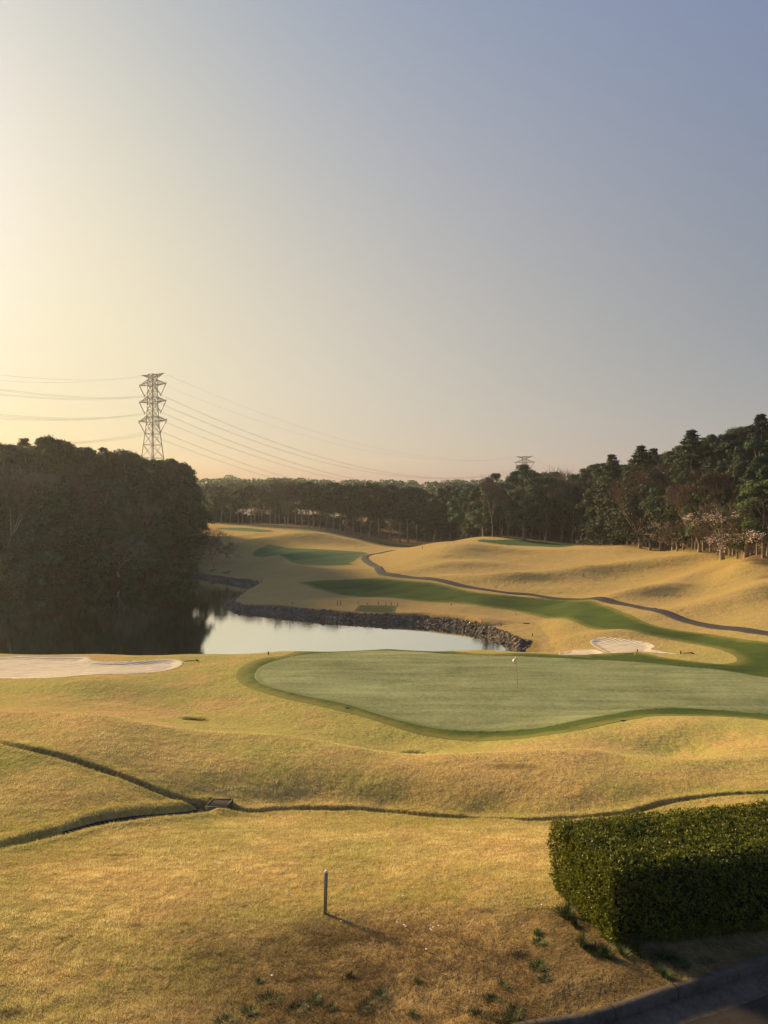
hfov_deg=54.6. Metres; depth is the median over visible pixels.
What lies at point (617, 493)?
bare tree
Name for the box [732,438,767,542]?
broadleaf tree
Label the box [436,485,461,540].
broadleaf tree
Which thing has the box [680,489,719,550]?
broadleaf tree
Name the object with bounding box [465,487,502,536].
broadleaf tree
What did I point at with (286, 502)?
broadleaf tree
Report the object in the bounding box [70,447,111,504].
broadleaf tree
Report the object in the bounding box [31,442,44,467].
cedar tree
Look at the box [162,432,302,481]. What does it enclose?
power line
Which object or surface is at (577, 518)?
bare tree
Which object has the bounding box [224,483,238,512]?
broadleaf tree
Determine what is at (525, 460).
pylon
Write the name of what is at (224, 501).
broadleaf tree
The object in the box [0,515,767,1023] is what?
ground
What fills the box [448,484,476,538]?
broadleaf tree
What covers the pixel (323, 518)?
bush
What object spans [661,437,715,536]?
cedar tree
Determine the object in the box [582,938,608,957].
weed tuft
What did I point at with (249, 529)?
fairway
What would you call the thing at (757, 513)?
broadleaf tree
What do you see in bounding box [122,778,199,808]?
drain channel
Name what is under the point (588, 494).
broadleaf tree
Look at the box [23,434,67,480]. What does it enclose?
broadleaf tree
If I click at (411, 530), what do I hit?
bush
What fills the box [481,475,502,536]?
bare tree
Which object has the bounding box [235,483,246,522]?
bare tree
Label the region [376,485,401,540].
broadleaf tree
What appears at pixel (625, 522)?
broadleaf tree
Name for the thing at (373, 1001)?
weed tuft
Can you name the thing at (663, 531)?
cherry tree
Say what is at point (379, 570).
path
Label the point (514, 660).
golf flag
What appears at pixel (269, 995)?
weed tuft
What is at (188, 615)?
water
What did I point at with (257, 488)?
bare tree
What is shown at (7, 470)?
broadleaf tree
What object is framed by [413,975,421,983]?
weed tuft
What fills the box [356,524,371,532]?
bush
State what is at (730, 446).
broadleaf tree
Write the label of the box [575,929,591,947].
weed tuft
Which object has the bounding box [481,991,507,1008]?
weed tuft
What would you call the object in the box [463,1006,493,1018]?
weed tuft
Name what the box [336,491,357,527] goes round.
broadleaf tree
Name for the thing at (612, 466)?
cedar tree
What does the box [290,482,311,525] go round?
broadleaf tree
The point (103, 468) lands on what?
broadleaf tree
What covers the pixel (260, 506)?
broadleaf tree
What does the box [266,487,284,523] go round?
broadleaf tree
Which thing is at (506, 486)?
broadleaf tree
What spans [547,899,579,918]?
weed tuft
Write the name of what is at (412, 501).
broadleaf tree
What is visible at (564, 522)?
broadleaf tree
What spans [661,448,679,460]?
broadleaf tree
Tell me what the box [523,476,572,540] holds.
broadleaf tree
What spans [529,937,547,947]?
weed tuft
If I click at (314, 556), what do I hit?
fairway
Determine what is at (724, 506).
broadleaf tree
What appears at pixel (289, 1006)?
weed tuft
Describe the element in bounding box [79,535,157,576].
bare tree
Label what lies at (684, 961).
weed tuft
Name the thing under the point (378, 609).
tee mat ground
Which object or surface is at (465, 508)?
broadleaf tree
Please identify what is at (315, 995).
weed tuft
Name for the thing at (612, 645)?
bunker sand
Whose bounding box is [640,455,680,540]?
broadleaf tree
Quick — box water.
[0,576,525,654]
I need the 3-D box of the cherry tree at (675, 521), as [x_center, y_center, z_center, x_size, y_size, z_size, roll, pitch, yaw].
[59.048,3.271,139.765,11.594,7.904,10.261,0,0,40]
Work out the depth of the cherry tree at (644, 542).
160.84 m
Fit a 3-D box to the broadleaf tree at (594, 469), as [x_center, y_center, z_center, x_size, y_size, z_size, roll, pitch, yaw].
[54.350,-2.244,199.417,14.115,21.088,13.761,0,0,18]
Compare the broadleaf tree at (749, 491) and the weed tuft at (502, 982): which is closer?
the weed tuft at (502, 982)
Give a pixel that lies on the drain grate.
(218, 802)
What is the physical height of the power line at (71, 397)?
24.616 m
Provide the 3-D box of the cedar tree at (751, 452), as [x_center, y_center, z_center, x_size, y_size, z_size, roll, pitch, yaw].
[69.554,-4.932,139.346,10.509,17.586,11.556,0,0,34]
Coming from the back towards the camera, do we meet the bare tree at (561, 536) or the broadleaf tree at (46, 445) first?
the bare tree at (561, 536)
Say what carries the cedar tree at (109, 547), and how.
on the ground at (208, 693)
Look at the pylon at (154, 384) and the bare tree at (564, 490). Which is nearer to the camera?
the bare tree at (564, 490)
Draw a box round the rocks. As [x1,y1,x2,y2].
[191,573,530,648]
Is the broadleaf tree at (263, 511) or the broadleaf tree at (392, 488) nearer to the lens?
the broadleaf tree at (392, 488)
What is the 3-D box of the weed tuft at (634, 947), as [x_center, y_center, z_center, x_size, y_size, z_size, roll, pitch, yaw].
[4.098,7.125,12.186,0.335,0.241,0.564,0,0,0]
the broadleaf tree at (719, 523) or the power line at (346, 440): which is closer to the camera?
the broadleaf tree at (719, 523)
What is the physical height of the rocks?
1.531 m
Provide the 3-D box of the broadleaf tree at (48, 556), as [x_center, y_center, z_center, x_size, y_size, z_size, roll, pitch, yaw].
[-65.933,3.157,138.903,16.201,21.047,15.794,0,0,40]
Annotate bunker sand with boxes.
[0,656,182,678]
[558,649,603,654]
[590,637,676,653]
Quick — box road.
[685,995,767,1023]
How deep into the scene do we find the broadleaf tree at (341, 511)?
249.10 m
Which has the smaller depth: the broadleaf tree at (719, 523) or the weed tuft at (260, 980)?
the weed tuft at (260, 980)
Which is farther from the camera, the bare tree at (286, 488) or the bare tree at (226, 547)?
the bare tree at (286, 488)
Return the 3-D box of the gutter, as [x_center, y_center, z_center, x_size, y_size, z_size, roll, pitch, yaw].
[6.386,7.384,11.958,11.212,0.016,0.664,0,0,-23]
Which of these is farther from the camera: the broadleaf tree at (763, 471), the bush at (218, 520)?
the bush at (218, 520)
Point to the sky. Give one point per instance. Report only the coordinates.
(464, 232)
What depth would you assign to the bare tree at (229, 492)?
269.04 m
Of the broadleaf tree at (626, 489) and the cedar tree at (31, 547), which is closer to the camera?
the cedar tree at (31, 547)
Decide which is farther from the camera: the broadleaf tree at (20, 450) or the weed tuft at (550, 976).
the broadleaf tree at (20, 450)
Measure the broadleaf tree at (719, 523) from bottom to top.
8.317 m
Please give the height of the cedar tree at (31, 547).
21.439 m
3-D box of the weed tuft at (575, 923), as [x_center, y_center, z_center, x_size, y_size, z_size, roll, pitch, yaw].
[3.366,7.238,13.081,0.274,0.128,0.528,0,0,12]
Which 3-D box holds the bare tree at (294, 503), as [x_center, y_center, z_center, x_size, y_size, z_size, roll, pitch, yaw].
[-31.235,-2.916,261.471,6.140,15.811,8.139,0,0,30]
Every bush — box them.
[85,563,121,585]
[114,562,125,582]
[139,548,161,574]
[213,512,228,521]
[214,515,226,522]
[226,515,237,522]
[229,513,244,521]
[241,516,252,521]
[249,512,262,521]
[255,515,267,521]
[265,515,276,522]
[272,512,290,523]
[293,514,309,524]
[307,518,319,525]
[315,516,328,525]
[324,519,336,527]
[327,516,341,526]
[328,521,343,529]
[351,523,367,532]
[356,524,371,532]
[363,522,375,531]
[401,527,420,538]
[529,526,548,536]
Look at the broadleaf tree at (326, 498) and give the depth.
250.08 m
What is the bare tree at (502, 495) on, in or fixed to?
on the ground at (208, 693)
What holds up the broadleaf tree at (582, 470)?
on the ground at (208, 693)
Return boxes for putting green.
[255,650,767,731]
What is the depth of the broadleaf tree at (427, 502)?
246.53 m
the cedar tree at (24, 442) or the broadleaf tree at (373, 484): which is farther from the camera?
the broadleaf tree at (373, 484)
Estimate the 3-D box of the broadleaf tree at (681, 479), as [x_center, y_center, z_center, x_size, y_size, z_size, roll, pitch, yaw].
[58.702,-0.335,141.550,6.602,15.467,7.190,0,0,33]
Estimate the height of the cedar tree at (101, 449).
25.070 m
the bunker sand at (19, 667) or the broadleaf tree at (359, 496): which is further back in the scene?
the broadleaf tree at (359, 496)
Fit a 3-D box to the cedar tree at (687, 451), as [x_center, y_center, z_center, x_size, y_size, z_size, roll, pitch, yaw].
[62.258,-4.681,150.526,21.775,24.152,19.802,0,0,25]
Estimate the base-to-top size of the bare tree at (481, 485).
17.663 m
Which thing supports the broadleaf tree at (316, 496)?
on the ground at (208, 693)
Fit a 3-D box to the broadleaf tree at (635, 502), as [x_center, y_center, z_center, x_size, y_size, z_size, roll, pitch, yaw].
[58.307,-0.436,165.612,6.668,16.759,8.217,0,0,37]
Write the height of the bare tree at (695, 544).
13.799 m
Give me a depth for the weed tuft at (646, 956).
12.05 m
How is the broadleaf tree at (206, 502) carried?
on the ground at (208, 693)
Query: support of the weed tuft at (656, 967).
on the ground at (208, 693)
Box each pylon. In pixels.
[138,373,166,459]
[515,456,534,470]
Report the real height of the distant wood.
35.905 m
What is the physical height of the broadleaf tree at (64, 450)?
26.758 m
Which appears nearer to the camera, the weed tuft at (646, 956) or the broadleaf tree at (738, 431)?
the weed tuft at (646, 956)
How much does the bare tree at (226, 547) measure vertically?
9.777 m
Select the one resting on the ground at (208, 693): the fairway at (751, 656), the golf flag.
the fairway at (751, 656)
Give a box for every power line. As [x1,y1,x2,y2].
[0,411,160,418]
[1,389,158,398]
[9,413,138,420]
[146,377,502,460]
[146,396,515,478]
[161,395,504,478]
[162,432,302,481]
[163,413,358,479]
[164,373,531,460]
[167,422,349,481]
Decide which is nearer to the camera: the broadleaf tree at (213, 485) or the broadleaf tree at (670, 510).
the broadleaf tree at (670, 510)
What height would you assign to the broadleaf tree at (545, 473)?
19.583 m
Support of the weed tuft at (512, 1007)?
on the ground at (208, 693)
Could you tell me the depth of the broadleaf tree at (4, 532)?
131.19 m
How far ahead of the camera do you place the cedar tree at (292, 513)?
277.09 m
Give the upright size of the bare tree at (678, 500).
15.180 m
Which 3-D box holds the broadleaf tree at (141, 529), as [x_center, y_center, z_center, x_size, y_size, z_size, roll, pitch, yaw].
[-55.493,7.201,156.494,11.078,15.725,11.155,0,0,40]
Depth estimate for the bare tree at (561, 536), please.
203.41 m
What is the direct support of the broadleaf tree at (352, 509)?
on the ground at (208, 693)
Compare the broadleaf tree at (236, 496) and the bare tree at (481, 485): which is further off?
the broadleaf tree at (236, 496)
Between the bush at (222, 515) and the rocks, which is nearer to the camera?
the rocks
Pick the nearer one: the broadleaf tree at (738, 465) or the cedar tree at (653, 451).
the broadleaf tree at (738, 465)
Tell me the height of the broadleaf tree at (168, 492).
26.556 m
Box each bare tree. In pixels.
[0,458,57,552]
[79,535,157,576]
[185,527,242,564]
[200,534,229,560]
[226,485,239,522]
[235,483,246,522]
[239,485,262,523]
[253,484,265,523]
[269,477,298,524]
[270,480,298,523]
[287,487,300,524]
[474,496,492,536]
[475,479,491,536]
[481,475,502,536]
[492,483,504,536]
[511,487,531,537]
[516,484,546,538]
[535,466,597,541]
[543,473,592,540]
[564,499,585,541]
[608,468,677,548]
[610,454,676,550]
[656,483,706,548]
[663,460,758,560]
[665,478,720,551]
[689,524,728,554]
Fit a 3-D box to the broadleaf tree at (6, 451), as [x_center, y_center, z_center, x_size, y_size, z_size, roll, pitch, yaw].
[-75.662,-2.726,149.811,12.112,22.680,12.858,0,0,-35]
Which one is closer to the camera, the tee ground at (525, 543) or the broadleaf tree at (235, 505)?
the tee ground at (525, 543)
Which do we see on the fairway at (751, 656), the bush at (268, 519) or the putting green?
the putting green
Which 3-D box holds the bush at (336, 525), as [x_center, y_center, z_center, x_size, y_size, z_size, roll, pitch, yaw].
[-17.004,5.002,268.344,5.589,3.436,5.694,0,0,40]
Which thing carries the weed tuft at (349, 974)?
on the ground at (208, 693)
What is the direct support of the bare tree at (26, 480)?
on the ground at (208, 693)
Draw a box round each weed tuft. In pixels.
[210,1011,241,1023]
[240,1002,259,1017]
[254,976,264,984]
[254,988,284,1007]
[285,997,308,1017]
[305,991,323,1006]
[324,1000,336,1010]
[345,970,355,978]
[354,996,374,1016]
[370,987,389,1001]
[406,1008,418,1017]
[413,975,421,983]
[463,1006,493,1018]
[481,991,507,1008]
[484,1011,514,1022]
[497,978,512,991]
[500,1009,521,1023]
[506,1001,526,1018]
[512,950,527,957]
[524,958,548,970]
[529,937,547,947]
[531,928,543,935]
[536,973,555,982]
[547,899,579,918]
[569,917,582,929]
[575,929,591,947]
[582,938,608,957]
[591,938,617,958]
[612,941,633,960]
[624,933,644,954]
[635,952,659,965]
[648,947,689,961]
[648,963,668,974]
[653,965,673,978]
[669,956,693,970]
[695,954,714,963]
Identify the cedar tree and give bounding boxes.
[0,470,57,583]
[9,438,32,467]
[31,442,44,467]
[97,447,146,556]
[103,505,145,582]
[285,483,298,523]
[367,485,386,530]
[460,493,484,537]
[481,491,514,534]
[504,500,529,536]
[574,454,635,544]
[593,445,678,544]
[604,448,663,540]
[637,429,718,546]
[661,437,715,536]
[713,446,751,541]
[732,413,767,457]
[746,448,764,463]
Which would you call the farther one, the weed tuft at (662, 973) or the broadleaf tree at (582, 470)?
the broadleaf tree at (582, 470)
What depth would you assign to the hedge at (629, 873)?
12.93 m
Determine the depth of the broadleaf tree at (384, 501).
250.35 m
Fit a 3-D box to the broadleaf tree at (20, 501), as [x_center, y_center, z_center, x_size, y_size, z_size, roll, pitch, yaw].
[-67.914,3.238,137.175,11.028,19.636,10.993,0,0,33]
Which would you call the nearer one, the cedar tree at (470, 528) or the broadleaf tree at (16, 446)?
the broadleaf tree at (16, 446)
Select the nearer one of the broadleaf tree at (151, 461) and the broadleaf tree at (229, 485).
the broadleaf tree at (151, 461)
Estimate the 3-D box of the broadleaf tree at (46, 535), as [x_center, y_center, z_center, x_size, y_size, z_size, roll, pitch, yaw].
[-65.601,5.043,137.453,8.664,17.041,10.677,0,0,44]
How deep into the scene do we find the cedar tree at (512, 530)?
213.29 m
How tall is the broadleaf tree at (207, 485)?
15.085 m
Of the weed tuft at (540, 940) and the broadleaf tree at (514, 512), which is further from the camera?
the broadleaf tree at (514, 512)
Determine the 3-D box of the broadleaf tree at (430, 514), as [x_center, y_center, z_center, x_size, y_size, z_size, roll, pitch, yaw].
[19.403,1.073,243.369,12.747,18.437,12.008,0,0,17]
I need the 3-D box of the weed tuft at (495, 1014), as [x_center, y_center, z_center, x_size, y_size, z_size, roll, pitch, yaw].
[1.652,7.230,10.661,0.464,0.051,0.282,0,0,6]
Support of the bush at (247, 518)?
on the ground at (208, 693)
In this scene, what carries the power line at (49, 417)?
hanging from the pylon at (154, 384)
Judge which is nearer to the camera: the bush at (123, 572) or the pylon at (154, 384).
the bush at (123, 572)
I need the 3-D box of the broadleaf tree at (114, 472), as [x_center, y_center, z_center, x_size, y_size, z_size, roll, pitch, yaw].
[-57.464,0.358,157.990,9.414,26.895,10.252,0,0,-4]
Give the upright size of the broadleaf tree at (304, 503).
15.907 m
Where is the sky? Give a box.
[0,0,767,514]
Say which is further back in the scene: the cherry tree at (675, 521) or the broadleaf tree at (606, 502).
the broadleaf tree at (606, 502)
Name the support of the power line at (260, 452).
hanging from the pylon at (154, 384)
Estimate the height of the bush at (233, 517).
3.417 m
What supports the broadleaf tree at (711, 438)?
on the ground at (208, 693)
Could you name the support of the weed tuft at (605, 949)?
on the ground at (208, 693)
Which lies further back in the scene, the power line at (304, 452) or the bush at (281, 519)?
the power line at (304, 452)
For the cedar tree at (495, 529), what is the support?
on the ground at (208, 693)
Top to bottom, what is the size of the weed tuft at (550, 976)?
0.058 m
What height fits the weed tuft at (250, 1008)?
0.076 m
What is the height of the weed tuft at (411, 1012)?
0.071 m
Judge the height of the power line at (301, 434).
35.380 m
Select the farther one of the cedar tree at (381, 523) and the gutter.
the cedar tree at (381, 523)
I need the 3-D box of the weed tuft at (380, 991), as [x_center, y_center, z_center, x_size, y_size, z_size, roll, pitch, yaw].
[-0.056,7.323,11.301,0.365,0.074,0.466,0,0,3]
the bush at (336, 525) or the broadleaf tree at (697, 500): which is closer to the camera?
the broadleaf tree at (697, 500)
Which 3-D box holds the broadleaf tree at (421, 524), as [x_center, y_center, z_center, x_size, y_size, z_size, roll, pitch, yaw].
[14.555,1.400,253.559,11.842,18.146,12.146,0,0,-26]
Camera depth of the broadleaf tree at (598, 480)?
185.70 m
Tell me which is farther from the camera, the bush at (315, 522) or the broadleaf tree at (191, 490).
the bush at (315, 522)
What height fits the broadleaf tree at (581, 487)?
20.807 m
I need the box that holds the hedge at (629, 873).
[546,798,767,945]
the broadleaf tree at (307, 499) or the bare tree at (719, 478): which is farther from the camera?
the broadleaf tree at (307, 499)
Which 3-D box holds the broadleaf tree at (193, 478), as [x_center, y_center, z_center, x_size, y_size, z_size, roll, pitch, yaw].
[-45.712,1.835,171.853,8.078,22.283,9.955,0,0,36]
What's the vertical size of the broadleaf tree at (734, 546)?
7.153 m
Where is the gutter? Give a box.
[607,969,767,1023]
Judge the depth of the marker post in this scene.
14.00 m
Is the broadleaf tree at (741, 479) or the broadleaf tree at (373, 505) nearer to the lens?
the broadleaf tree at (741, 479)
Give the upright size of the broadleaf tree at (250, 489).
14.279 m
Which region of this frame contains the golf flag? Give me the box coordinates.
[512,657,517,687]
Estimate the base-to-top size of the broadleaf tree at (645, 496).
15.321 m
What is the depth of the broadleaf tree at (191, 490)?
168.68 m
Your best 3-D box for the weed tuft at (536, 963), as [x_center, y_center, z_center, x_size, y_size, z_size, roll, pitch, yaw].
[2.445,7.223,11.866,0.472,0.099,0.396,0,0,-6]
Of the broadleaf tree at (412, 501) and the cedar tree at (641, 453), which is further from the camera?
the broadleaf tree at (412, 501)
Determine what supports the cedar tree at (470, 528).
on the ground at (208, 693)
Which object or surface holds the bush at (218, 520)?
on the ground at (208, 693)
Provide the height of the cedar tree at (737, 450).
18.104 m
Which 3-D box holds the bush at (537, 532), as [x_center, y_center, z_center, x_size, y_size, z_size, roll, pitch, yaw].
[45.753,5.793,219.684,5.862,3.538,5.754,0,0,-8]
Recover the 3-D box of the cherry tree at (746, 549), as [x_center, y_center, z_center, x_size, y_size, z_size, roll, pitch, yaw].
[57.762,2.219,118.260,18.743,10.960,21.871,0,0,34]
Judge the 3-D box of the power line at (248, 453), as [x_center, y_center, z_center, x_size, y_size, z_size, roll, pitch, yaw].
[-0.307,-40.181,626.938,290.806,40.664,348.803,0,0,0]
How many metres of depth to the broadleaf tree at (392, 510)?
249.39 m
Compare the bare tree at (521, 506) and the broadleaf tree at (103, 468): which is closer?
the broadleaf tree at (103, 468)
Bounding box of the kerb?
[512,952,767,1023]
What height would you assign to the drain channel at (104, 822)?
1.135 m
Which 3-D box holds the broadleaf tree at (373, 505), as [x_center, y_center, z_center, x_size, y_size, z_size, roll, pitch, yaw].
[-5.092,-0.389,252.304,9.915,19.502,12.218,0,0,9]
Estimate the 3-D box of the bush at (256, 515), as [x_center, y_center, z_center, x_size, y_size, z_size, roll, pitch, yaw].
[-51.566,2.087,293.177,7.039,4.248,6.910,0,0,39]
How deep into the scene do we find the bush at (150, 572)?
160.10 m
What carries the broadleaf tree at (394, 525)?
on the ground at (208, 693)
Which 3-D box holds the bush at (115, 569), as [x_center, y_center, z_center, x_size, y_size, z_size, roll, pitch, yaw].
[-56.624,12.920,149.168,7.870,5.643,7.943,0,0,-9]
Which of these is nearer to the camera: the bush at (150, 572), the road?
the road
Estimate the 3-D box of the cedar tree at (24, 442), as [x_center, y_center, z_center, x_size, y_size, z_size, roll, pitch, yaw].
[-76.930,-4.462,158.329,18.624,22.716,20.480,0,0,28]
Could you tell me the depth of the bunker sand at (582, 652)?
69.72 m
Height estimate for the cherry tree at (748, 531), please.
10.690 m
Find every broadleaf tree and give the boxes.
[0,442,30,477]
[0,444,27,467]
[0,460,20,520]
[0,473,74,565]
[0,477,41,540]
[0,480,38,561]
[0,503,36,562]
[3,493,54,547]
[4,468,37,539]
[9,447,45,473]
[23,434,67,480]
[36,439,72,467]
[36,441,84,489]
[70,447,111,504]
[83,453,121,514]
[96,450,136,502]
[100,448,146,547]
[106,452,157,526]
[108,511,146,569]
[131,459,177,509]
[144,459,191,548]
[151,460,186,527]
[159,458,195,531]
[162,465,204,550]
[172,474,206,522]
[187,481,216,561]
[200,486,216,520]
[201,484,217,509]
[205,484,218,518]
[209,489,231,522]
[211,485,230,522]
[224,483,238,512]
[228,489,247,523]
[234,486,249,511]
[241,485,261,523]
[254,485,266,521]
[255,488,274,521]
[257,484,280,523]
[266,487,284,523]
[271,484,288,523]
[273,493,288,518]
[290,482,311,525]
[295,482,317,526]
[304,485,316,526]
[307,484,329,528]
[312,485,334,529]
[319,482,345,531]
[330,485,350,532]
[332,485,355,533]
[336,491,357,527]
[341,483,367,535]
[348,486,373,536]
[354,482,381,538]
[360,483,382,517]
[367,487,393,539]
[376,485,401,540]
[382,488,415,542]
[384,496,411,537]
[394,486,421,542]
[406,488,428,541]
[411,490,433,541]
[420,493,443,541]
[422,487,455,541]
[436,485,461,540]
[442,486,466,539]
[446,487,480,538]
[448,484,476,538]
[457,486,485,536]
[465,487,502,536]
[483,473,512,517]
[486,483,512,535]
[500,470,549,539]
[504,464,540,533]
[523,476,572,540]
[541,472,563,533]
[557,474,591,539]
[562,464,602,539]
[572,463,619,540]
[574,483,621,544]
[578,467,600,482]
[595,476,610,526]
[595,495,617,544]
[615,475,640,543]
[615,504,641,544]
[625,480,641,544]
[629,475,648,545]
[637,461,694,549]
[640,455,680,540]
[643,483,658,546]
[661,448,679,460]
[662,475,690,549]
[664,444,694,467]
[673,470,704,548]
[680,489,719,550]
[688,433,738,488]
[690,440,759,488]
[693,473,719,550]
[704,465,735,554]
[713,471,737,553]
[713,509,739,555]
[717,426,763,459]
[721,460,759,554]
[721,516,748,558]
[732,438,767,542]
[732,474,760,554]
[736,479,767,557]
[739,455,767,555]
[744,489,767,555]
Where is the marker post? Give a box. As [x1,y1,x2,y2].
[323,870,327,913]
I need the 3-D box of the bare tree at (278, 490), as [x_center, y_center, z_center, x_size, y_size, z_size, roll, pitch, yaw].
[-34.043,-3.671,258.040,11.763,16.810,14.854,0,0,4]
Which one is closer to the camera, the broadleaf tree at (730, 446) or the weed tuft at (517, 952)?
the weed tuft at (517, 952)
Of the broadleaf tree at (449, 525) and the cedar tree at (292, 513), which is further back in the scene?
the cedar tree at (292, 513)
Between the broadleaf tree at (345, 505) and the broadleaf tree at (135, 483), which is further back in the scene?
the broadleaf tree at (345, 505)
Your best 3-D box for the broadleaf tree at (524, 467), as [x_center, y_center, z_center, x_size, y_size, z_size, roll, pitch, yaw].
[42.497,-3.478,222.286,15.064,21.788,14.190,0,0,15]
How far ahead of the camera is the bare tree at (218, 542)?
182.41 m
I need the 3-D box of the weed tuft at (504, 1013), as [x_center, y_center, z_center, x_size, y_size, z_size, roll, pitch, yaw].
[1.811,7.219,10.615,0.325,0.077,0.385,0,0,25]
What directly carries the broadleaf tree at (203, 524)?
on the ground at (208, 693)
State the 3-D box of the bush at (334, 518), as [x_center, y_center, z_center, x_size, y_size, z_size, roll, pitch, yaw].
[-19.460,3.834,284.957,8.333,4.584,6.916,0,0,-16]
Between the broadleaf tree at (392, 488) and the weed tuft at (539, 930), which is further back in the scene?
the broadleaf tree at (392, 488)
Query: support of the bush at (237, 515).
on the ground at (208, 693)
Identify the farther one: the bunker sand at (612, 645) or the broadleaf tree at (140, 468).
the broadleaf tree at (140, 468)
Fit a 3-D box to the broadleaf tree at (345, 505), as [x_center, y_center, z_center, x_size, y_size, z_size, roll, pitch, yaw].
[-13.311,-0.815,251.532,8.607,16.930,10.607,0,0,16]
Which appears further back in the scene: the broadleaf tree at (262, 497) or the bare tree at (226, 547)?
the broadleaf tree at (262, 497)
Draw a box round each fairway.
[217,528,273,531]
[235,578,767,740]
[252,545,367,564]
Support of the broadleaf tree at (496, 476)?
on the ground at (208, 693)
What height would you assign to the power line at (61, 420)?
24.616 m
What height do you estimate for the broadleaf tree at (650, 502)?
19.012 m
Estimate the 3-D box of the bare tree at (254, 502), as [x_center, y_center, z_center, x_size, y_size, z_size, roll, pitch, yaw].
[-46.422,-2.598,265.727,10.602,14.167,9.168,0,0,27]
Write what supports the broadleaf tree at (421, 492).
on the ground at (208, 693)
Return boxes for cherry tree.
[615,507,675,549]
[640,519,667,549]
[650,514,708,551]
[664,512,718,547]
[683,498,767,558]
[707,495,767,556]
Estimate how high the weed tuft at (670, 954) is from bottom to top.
0.121 m
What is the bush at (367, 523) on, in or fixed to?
on the ground at (208, 693)
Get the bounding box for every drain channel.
[62,809,204,833]
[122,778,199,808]
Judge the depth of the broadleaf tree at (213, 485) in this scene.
286.79 m
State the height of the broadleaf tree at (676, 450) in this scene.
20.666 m
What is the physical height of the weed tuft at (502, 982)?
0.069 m
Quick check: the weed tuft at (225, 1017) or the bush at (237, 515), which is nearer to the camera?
the weed tuft at (225, 1017)
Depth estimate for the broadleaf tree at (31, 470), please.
144.29 m
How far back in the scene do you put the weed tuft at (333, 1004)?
11.02 m
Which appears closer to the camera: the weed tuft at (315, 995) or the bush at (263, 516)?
the weed tuft at (315, 995)
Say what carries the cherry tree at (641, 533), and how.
on the ground at (208, 693)
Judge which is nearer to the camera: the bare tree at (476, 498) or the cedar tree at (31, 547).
the cedar tree at (31, 547)
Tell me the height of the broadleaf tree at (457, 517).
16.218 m
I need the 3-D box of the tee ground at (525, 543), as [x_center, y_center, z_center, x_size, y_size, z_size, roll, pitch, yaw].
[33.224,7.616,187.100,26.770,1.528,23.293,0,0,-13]
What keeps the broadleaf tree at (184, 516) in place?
on the ground at (208, 693)
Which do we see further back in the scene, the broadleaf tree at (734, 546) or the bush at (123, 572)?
the bush at (123, 572)
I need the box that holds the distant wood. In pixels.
[197,475,515,516]
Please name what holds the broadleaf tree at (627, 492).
on the ground at (208, 693)
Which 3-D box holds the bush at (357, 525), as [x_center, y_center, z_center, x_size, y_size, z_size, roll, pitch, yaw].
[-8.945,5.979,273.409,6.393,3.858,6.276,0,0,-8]
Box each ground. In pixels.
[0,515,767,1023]
[354,605,395,614]
[477,539,573,546]
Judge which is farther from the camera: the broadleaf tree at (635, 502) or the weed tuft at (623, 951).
the broadleaf tree at (635, 502)
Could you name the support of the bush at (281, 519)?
on the ground at (208, 693)
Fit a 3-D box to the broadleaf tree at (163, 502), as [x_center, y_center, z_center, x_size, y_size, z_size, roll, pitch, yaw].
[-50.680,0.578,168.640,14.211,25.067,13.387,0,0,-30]
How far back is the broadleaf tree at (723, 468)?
128.53 m
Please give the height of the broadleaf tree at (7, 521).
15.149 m
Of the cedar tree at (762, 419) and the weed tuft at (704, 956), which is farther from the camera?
the cedar tree at (762, 419)
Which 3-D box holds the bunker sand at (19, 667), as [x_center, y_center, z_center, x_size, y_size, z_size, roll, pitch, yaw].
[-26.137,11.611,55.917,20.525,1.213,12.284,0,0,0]
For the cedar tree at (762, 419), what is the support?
on the ground at (208, 693)
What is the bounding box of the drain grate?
[205,798,232,811]
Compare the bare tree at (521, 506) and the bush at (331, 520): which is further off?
the bush at (331, 520)
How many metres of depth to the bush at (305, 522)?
276.56 m
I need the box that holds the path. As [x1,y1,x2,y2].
[361,550,767,635]
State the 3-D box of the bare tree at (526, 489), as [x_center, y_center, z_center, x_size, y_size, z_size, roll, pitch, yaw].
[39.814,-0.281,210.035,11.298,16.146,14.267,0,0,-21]
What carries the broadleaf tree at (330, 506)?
on the ground at (208, 693)
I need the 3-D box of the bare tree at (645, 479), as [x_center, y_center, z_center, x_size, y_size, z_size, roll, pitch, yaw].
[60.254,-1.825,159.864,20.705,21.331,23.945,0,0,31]
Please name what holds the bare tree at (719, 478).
on the ground at (208, 693)
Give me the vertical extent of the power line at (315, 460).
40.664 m
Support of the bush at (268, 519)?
on the ground at (208, 693)
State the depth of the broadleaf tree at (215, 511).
270.44 m
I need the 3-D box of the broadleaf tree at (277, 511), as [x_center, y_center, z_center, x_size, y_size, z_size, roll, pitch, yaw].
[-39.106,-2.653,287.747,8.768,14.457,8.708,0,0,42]
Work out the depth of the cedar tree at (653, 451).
169.17 m
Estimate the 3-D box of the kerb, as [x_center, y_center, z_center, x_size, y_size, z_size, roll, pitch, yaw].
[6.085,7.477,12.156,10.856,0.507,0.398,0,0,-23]

